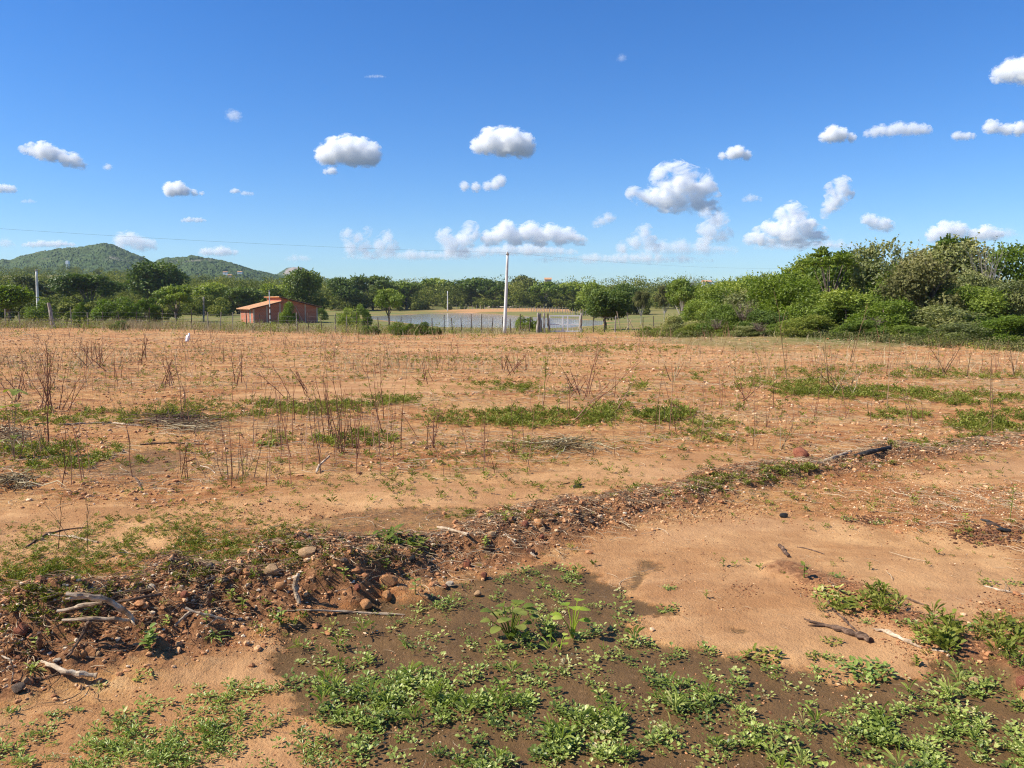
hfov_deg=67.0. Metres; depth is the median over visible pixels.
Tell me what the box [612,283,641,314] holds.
tree
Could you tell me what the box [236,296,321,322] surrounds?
brick house
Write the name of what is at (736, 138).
sky
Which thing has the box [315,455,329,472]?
stick
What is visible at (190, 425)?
brushwood
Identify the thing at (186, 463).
dry weed
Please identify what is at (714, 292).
bush
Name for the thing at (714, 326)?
shrub
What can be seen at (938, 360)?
dry weed
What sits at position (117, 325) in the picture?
weed bush
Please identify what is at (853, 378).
dry weed
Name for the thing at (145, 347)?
dry weed
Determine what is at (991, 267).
shrub
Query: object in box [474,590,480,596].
stone
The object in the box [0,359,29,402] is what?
dry weed
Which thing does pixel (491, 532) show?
stone
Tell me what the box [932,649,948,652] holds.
stick
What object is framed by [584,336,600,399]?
dry weed
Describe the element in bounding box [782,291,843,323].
bush
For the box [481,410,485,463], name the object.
dry weed
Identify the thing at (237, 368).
dry weed
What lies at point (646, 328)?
bush
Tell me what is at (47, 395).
dry weed
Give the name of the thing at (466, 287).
tree
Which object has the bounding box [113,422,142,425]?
stick
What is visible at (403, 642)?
seedling
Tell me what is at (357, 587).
stone
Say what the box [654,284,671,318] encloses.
tree
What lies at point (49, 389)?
dry weed
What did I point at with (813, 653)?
seedling
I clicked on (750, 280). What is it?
bush
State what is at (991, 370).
dry weed
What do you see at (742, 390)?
dry weed
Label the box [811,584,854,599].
seedling
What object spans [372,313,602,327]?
pond water
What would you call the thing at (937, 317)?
bush
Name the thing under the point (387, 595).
stone
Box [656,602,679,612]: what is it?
seedling
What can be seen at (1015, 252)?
bush
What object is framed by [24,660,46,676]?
seedling
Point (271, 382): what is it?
dry weed
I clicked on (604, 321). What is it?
fence
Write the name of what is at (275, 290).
tree
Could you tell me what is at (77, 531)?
dry weed
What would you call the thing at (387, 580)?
stone
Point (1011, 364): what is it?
dry weed
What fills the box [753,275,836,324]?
bush
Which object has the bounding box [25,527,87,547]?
twig
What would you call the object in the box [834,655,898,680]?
seedling
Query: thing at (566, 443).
brushwood
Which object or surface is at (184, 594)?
stone
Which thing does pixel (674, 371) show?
dry weed
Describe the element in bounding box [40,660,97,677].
branch
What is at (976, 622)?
seedling
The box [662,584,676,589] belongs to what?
seedling
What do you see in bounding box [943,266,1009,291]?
bush
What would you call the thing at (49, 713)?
seedling
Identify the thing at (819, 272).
bush
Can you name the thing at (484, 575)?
stone
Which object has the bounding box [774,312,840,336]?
bush
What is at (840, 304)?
bush
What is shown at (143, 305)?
tree
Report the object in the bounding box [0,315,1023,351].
undergrowth
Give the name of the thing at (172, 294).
tree
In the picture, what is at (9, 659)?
root
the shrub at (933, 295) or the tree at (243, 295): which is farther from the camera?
the tree at (243, 295)
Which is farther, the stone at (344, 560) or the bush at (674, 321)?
the bush at (674, 321)
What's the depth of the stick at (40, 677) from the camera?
3.20 m
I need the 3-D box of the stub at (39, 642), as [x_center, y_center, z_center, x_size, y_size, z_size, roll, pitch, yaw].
[-2.043,1.108,3.340,0.028,0.109,0.087,-3,7,-27]
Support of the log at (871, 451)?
on the ground at (794, 637)
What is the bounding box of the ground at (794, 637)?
[0,275,1023,767]
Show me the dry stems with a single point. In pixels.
(372, 432)
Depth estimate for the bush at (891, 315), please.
36.20 m
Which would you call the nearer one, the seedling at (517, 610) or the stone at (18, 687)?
the stone at (18, 687)
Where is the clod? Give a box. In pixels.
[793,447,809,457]
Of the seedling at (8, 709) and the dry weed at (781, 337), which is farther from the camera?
the dry weed at (781, 337)
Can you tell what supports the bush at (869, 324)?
on the ground at (794, 637)
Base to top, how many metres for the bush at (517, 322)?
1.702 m
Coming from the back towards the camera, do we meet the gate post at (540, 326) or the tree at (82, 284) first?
the tree at (82, 284)
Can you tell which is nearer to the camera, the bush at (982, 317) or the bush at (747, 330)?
the bush at (982, 317)
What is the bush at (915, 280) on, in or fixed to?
on the ground at (794, 637)
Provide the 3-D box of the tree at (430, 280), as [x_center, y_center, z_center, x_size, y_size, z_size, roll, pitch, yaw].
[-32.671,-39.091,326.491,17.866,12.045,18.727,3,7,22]
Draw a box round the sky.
[0,0,1023,287]
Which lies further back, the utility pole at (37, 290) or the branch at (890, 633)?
the utility pole at (37, 290)
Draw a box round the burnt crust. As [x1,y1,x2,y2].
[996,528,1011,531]
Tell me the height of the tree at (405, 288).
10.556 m
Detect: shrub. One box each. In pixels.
[711,318,723,329]
[730,297,757,320]
[753,322,767,331]
[862,316,886,324]
[880,240,928,261]
[895,260,951,301]
[963,236,1008,279]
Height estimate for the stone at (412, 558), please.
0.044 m
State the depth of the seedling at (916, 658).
3.42 m
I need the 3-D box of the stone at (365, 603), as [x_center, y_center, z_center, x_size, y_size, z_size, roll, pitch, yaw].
[-0.764,1.147,4.028,0.067,0.052,0.051,14,14,29]
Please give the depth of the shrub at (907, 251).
47.08 m
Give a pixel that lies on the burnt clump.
(783, 515)
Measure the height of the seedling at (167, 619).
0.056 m
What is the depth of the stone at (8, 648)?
3.32 m
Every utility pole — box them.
[34,269,38,304]
[203,297,204,321]
[268,290,270,322]
[503,252,508,332]
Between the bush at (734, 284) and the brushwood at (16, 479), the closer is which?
the brushwood at (16, 479)
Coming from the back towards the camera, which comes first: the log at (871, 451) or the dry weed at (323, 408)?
the dry weed at (323, 408)
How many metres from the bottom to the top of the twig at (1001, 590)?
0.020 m
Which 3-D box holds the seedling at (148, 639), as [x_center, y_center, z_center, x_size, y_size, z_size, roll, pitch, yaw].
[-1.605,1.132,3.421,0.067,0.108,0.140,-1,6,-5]
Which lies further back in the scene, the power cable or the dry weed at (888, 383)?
the power cable
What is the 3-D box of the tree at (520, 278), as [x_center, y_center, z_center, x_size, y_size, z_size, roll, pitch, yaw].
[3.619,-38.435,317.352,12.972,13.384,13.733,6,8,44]
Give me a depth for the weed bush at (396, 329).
57.66 m
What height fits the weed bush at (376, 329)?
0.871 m
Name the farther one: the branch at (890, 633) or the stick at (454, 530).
the stick at (454, 530)
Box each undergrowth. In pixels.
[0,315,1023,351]
[632,326,1023,351]
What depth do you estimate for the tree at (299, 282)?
181.39 m
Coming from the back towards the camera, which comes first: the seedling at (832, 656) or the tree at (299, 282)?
the tree at (299, 282)
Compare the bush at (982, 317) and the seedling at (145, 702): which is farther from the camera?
the bush at (982, 317)
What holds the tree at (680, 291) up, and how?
on the ground at (794, 637)
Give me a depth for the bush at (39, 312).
97.09 m
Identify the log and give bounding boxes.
[826,450,851,458]
[854,445,891,456]
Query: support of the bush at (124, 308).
on the ground at (794, 637)
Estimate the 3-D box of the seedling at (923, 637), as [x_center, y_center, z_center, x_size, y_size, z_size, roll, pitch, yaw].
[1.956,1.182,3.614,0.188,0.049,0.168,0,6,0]
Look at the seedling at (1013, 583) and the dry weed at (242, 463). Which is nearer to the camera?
the seedling at (1013, 583)
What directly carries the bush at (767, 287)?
on the ground at (794, 637)
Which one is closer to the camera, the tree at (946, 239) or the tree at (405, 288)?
the tree at (946, 239)
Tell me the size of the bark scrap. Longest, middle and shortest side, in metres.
0.071 x 0.060 x 0.025 m
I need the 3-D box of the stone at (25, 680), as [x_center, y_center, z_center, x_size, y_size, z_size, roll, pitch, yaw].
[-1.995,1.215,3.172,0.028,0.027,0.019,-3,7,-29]
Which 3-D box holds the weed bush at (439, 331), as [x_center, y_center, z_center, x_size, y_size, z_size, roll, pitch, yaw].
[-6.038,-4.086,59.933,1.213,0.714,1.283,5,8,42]
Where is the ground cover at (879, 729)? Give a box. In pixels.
[0,562,1023,767]
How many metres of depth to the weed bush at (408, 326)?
59.72 m
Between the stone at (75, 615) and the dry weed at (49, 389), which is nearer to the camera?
the stone at (75, 615)
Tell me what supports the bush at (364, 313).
on the ground at (794, 637)
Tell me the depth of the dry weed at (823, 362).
15.49 m
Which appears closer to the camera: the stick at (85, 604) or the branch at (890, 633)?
the stick at (85, 604)
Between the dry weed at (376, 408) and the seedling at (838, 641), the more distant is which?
the dry weed at (376, 408)
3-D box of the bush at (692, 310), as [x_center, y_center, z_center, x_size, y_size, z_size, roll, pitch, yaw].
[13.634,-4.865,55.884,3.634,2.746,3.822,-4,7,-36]
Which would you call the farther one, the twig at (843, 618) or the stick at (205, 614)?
the twig at (843, 618)
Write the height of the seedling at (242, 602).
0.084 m
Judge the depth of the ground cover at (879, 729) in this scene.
2.98 m
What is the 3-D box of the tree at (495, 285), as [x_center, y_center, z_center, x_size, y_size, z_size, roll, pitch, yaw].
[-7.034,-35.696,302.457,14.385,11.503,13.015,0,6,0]
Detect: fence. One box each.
[4,307,530,332]
[456,305,562,309]
[531,308,600,317]
[593,314,653,331]
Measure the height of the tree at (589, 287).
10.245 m
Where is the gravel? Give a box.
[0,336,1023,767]
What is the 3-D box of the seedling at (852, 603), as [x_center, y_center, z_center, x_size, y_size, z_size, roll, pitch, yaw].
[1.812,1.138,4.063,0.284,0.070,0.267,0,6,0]
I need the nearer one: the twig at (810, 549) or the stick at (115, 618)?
the stick at (115, 618)
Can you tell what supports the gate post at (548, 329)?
on the ground at (794, 637)
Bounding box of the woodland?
[0,265,1008,321]
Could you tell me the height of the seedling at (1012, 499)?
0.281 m
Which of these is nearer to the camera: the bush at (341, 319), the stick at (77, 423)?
the stick at (77, 423)
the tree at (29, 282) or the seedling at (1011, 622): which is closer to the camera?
the seedling at (1011, 622)
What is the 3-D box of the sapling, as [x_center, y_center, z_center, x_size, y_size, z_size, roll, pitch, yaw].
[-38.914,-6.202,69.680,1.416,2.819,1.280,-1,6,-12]
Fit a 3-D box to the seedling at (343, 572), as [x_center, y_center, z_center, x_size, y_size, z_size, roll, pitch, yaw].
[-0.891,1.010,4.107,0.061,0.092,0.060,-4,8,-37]
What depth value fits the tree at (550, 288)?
285.33 m
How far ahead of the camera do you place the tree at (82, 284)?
162.14 m
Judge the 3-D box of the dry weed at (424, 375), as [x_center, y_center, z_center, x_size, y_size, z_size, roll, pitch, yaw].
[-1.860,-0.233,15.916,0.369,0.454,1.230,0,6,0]
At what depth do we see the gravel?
5.48 m
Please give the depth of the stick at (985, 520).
5.61 m
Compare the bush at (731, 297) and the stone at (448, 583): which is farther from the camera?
the bush at (731, 297)
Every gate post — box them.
[536,313,539,332]
[539,313,541,331]
[543,313,545,332]
[547,313,549,332]
[579,313,582,332]
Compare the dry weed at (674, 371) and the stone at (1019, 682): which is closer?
the stone at (1019, 682)
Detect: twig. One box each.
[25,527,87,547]
[797,546,823,553]
[825,597,857,631]
[984,585,1023,594]
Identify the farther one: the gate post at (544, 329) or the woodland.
the woodland
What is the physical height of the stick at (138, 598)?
0.042 m
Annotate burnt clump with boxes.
[779,513,787,517]
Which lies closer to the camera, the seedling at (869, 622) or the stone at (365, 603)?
the seedling at (869, 622)
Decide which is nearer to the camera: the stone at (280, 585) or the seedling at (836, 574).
the stone at (280, 585)
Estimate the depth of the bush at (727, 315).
45.29 m
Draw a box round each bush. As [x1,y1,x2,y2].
[24,297,55,322]
[89,296,142,321]
[108,319,129,329]
[277,302,298,325]
[318,307,328,319]
[334,306,357,326]
[353,303,372,326]
[359,325,381,334]
[388,321,405,334]
[403,323,415,334]
[414,322,428,334]
[427,327,441,334]
[513,315,533,331]
[638,326,660,334]
[659,314,704,332]
[673,322,705,336]
[679,281,742,318]
[680,299,717,324]
[691,276,752,301]
[692,300,742,335]
[700,288,756,326]
[730,325,769,336]
[732,307,787,333]
[735,270,770,299]
[739,266,809,321]
[753,271,772,279]
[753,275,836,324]
[766,319,798,334]
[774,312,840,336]
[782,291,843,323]
[798,243,884,322]
[804,286,886,328]
[828,319,890,336]
[831,234,904,298]
[843,296,926,333]
[857,258,945,301]
[870,250,972,314]
[888,324,935,339]
[897,232,1005,286]
[905,301,989,333]
[925,320,997,341]
[930,283,1015,319]
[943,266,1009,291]
[947,313,1023,336]
[968,314,1023,343]
[975,276,1023,320]
[978,240,1023,315]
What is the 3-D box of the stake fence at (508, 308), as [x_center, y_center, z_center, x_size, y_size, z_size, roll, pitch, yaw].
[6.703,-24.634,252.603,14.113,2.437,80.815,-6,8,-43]
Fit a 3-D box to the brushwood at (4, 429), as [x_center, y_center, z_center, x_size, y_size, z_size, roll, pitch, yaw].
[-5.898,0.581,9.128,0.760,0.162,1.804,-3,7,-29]
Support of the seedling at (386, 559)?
on the ground at (794, 637)
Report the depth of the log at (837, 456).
7.67 m
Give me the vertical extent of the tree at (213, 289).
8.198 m
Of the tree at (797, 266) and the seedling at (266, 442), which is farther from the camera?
the tree at (797, 266)
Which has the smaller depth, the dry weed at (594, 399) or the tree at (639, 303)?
the dry weed at (594, 399)
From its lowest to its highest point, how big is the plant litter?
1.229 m
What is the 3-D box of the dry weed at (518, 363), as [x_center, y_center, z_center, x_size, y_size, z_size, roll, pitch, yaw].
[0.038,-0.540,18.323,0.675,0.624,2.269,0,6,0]
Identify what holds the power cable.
attached to the utility pole at (505, 298)
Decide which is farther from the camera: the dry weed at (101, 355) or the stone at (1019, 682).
the dry weed at (101, 355)
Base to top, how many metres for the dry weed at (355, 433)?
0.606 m
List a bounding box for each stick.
[4,673,61,684]
[48,533,98,542]
[56,601,102,611]
[59,422,111,424]
[62,616,130,621]
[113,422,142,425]
[115,593,160,603]
[140,442,202,444]
[174,611,190,625]
[185,607,224,626]
[277,609,404,614]
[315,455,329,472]
[437,526,468,535]
[778,543,789,557]
[905,597,927,605]
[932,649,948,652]
[980,518,1002,527]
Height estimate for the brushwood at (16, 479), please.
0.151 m
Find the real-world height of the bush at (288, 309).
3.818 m
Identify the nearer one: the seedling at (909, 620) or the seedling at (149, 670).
the seedling at (149, 670)
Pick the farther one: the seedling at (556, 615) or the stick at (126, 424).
the stick at (126, 424)
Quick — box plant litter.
[0,331,1023,767]
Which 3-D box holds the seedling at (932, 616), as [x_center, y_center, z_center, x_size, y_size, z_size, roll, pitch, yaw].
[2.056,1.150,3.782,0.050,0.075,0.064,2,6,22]
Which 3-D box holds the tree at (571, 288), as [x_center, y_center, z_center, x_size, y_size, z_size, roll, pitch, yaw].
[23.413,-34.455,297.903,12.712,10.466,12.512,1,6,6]
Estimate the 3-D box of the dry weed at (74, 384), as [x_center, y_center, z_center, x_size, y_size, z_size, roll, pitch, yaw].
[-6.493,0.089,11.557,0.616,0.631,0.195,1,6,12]
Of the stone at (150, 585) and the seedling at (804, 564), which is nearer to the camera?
the stone at (150, 585)
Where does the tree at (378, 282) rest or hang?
on the ground at (794, 637)
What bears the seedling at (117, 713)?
on the ground at (794, 637)
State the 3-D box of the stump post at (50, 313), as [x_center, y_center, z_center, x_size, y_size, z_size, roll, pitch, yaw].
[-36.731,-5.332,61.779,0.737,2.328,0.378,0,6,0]
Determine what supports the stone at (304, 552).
on the ground at (794, 637)
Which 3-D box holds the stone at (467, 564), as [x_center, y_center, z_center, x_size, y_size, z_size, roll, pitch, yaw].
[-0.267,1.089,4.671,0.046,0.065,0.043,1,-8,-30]
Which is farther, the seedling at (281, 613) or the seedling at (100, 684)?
the seedling at (281, 613)
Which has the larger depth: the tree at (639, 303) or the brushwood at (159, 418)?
the tree at (639, 303)
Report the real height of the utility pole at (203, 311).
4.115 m
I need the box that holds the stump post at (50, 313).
[47,303,55,327]
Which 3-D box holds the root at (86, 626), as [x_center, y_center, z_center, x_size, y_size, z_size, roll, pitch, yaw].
[-1.880,1.100,3.343,0.043,0.124,0.138,2,6,16]
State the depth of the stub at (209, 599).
3.74 m
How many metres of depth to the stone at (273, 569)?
4.06 m
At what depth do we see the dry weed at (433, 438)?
8.60 m
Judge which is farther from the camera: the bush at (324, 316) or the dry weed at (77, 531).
the bush at (324, 316)
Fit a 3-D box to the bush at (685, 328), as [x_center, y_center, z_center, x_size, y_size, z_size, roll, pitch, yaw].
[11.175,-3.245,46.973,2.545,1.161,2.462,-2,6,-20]
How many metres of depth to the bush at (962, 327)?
33.02 m
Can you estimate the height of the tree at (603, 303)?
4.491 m
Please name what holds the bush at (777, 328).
on the ground at (794, 637)
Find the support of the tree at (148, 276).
on the ground at (794, 637)
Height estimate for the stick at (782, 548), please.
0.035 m
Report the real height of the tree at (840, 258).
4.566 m
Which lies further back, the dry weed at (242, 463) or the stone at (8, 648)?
the dry weed at (242, 463)
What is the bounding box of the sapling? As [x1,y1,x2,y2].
[71,302,88,326]
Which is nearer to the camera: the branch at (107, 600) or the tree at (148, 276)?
the branch at (107, 600)
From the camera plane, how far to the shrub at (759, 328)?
38.30 m
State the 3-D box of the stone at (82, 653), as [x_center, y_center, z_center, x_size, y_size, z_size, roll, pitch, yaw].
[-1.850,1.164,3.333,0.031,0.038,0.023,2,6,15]
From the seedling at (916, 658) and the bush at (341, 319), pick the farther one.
the bush at (341, 319)
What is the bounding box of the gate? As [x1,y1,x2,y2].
[549,315,579,331]
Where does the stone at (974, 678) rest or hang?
on the ground at (794, 637)
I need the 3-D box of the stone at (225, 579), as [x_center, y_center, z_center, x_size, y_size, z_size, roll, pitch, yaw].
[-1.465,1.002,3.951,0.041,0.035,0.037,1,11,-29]
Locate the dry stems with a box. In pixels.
[0,321,1023,486]
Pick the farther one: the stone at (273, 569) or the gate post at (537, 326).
the gate post at (537, 326)
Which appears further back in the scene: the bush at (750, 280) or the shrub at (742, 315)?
the bush at (750, 280)
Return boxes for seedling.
[0,703,28,715]
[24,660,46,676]
[44,709,67,717]
[69,705,83,711]
[88,681,106,692]
[99,699,162,726]
[131,668,155,681]
[137,697,175,710]
[139,622,158,649]
[162,614,171,625]
[205,629,234,642]
[235,597,248,611]
[254,439,282,445]
[269,607,286,622]
[337,566,349,580]
[373,523,429,547]
[381,558,390,568]
[399,634,412,648]
[409,577,420,593]
[480,600,538,640]
[481,535,490,545]
[501,510,509,520]
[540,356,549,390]
[546,633,570,649]
[550,598,590,638]
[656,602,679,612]
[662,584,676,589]
[740,643,785,665]
[799,561,810,577]
[805,650,823,661]
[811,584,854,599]
[819,636,842,645]
[820,650,843,661]
[828,572,844,577]
[830,589,884,613]
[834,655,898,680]
[858,617,874,623]
[891,617,921,625]
[910,626,953,643]
[910,654,921,665]
[927,612,938,625]
[966,621,989,639]
[977,577,998,586]
[1002,577,1022,585]
[1005,484,1017,519]
[1008,619,1016,628]
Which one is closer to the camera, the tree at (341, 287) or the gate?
the gate
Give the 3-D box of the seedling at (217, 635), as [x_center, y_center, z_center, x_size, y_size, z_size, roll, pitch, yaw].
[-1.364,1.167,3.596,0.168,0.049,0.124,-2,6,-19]
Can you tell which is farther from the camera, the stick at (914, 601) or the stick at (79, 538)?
the stick at (79, 538)
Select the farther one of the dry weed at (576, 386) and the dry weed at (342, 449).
the dry weed at (576, 386)
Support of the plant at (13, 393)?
on the ground at (794, 637)
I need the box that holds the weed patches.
[0,340,1023,659]
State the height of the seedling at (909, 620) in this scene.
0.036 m
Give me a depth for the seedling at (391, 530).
4.72 m
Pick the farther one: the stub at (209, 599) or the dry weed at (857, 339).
the dry weed at (857, 339)
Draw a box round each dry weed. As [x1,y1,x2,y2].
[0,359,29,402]
[23,348,58,412]
[28,338,54,446]
[42,495,93,553]
[59,369,89,410]
[72,340,115,370]
[140,336,148,362]
[161,356,182,386]
[181,443,187,479]
[230,351,244,384]
[235,439,261,481]
[254,364,289,397]
[290,368,307,394]
[311,372,333,438]
[322,373,352,452]
[348,400,362,473]
[363,362,383,474]
[411,363,432,383]
[423,405,447,448]
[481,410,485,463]
[501,351,527,375]
[562,368,587,397]
[574,357,639,421]
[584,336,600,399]
[616,376,636,409]
[664,362,683,381]
[732,378,762,403]
[772,293,787,378]
[778,419,796,450]
[812,365,861,393]
[820,336,828,383]
[850,303,867,361]
[885,354,891,410]
[906,335,971,375]
[990,353,997,431]
[1004,349,1019,375]
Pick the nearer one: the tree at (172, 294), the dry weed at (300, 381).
the dry weed at (300, 381)
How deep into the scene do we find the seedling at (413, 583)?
4.15 m
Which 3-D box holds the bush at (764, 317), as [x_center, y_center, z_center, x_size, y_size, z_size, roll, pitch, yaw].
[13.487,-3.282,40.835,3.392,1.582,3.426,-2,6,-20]
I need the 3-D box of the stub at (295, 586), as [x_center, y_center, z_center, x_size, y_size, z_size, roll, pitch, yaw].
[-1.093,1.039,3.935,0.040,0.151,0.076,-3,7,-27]
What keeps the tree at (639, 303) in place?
on the ground at (794, 637)
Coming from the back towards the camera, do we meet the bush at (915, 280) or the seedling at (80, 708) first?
the bush at (915, 280)
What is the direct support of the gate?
attached to the gate post at (580, 325)
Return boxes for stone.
[4,645,12,652]
[11,682,25,693]
[13,622,28,635]
[22,677,28,683]
[74,610,82,617]
[79,650,86,657]
[146,583,155,591]
[180,590,187,597]
[205,563,214,568]
[221,577,228,582]
[263,564,279,575]
[275,582,285,589]
[298,546,316,557]
[340,557,347,563]
[354,584,360,590]
[360,599,371,609]
[379,574,397,586]
[382,590,391,600]
[409,555,415,562]
[446,581,453,585]
[463,559,471,567]
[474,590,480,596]
[481,572,486,578]
[487,531,494,535]
[521,520,527,528]
[536,519,543,526]
[969,676,979,684]
[1015,675,1023,690]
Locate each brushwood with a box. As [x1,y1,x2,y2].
[0,422,45,444]
[0,469,64,491]
[108,407,229,432]
[135,415,239,433]
[499,432,653,457]
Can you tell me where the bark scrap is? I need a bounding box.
[986,522,997,525]
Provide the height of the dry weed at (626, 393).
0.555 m
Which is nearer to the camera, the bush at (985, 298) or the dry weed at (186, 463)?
the dry weed at (186, 463)
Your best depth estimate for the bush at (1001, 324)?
32.33 m
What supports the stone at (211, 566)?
on the ground at (794, 637)
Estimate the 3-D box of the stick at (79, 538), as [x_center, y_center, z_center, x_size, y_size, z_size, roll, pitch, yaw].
[-2.991,1.046,5.274,0.476,0.025,0.030,2,7,22]
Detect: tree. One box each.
[0,273,59,296]
[0,279,40,320]
[46,272,128,302]
[121,255,192,297]
[132,297,159,323]
[149,283,193,320]
[190,282,227,313]
[221,284,265,313]
[255,280,292,301]
[280,266,322,302]
[325,277,362,301]
[346,273,396,309]
[373,286,405,324]
[393,280,422,308]
[418,278,453,305]
[446,277,491,303]
[477,279,511,299]
[508,274,537,295]
[527,281,560,307]
[558,281,585,302]
[573,279,610,313]
[583,286,636,329]
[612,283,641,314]
[632,290,650,323]
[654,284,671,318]
[664,275,708,313]
[770,249,832,301]
[800,246,857,291]
[928,233,977,253]
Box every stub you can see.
[35,631,42,649]
[205,590,211,607]
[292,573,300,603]
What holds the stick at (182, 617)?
on the ground at (794, 637)
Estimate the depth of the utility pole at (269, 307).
105.46 m
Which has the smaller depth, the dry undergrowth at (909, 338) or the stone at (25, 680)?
the stone at (25, 680)
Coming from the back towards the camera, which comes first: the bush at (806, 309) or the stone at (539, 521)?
the bush at (806, 309)
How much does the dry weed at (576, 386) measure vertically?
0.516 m
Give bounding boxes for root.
[1,655,13,683]
[65,620,91,658]
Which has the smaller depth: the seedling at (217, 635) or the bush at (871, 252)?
the seedling at (217, 635)
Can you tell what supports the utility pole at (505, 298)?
on the ground at (794, 637)
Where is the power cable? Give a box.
[12,229,773,268]
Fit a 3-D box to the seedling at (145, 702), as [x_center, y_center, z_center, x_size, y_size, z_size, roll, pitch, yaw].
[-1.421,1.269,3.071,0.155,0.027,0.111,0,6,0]
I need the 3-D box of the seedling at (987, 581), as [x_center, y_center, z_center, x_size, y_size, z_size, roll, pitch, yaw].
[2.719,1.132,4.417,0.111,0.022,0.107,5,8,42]
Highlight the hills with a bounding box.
[0,243,373,287]
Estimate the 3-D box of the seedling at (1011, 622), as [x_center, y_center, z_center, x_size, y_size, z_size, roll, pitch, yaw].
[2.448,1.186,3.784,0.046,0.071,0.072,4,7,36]
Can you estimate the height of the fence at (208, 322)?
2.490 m
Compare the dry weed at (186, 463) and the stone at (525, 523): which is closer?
the stone at (525, 523)
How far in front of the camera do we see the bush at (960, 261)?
47.83 m
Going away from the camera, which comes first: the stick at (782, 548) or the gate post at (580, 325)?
the stick at (782, 548)
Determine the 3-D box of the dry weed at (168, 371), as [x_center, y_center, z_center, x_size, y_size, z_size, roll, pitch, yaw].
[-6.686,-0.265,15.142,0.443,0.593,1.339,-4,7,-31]
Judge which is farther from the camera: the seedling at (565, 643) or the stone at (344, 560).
the stone at (344, 560)
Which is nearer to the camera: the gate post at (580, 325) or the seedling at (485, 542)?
the seedling at (485, 542)
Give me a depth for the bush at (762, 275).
83.13 m
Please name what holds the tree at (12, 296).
on the ground at (794, 637)
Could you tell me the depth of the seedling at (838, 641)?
3.66 m
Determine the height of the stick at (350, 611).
0.077 m
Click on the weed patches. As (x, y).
(948, 632)
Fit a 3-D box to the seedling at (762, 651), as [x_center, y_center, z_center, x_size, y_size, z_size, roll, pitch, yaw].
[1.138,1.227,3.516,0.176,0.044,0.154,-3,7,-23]
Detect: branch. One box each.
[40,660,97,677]
[65,591,137,625]
[804,618,873,643]
[872,628,921,648]
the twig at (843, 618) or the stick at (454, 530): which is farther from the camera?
the stick at (454, 530)
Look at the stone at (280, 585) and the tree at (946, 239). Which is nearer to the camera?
the stone at (280, 585)
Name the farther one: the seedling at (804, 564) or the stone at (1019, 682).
the seedling at (804, 564)
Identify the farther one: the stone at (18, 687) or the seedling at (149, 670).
the seedling at (149, 670)
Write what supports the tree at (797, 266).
on the ground at (794, 637)
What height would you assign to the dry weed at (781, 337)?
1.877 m
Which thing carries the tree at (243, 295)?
on the ground at (794, 637)
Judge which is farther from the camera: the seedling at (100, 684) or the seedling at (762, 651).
the seedling at (762, 651)
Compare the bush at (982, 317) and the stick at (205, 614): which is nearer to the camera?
the stick at (205, 614)
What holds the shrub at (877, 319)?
on the ground at (794, 637)
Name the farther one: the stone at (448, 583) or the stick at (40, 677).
the stone at (448, 583)
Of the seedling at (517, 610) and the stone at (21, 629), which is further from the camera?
the seedling at (517, 610)
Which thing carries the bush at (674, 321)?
on the ground at (794, 637)
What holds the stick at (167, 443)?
on the ground at (794, 637)
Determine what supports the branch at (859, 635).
on the ground at (794, 637)
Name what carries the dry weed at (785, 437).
on the ground at (794, 637)
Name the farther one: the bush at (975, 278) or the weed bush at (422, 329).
the weed bush at (422, 329)
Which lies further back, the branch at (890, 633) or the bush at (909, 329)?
the bush at (909, 329)
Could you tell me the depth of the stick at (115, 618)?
3.41 m
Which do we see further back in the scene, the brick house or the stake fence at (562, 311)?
the stake fence at (562, 311)
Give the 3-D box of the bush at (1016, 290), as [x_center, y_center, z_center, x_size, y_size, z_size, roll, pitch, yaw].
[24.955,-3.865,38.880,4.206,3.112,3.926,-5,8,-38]
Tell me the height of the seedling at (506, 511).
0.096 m
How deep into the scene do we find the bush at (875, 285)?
43.61 m

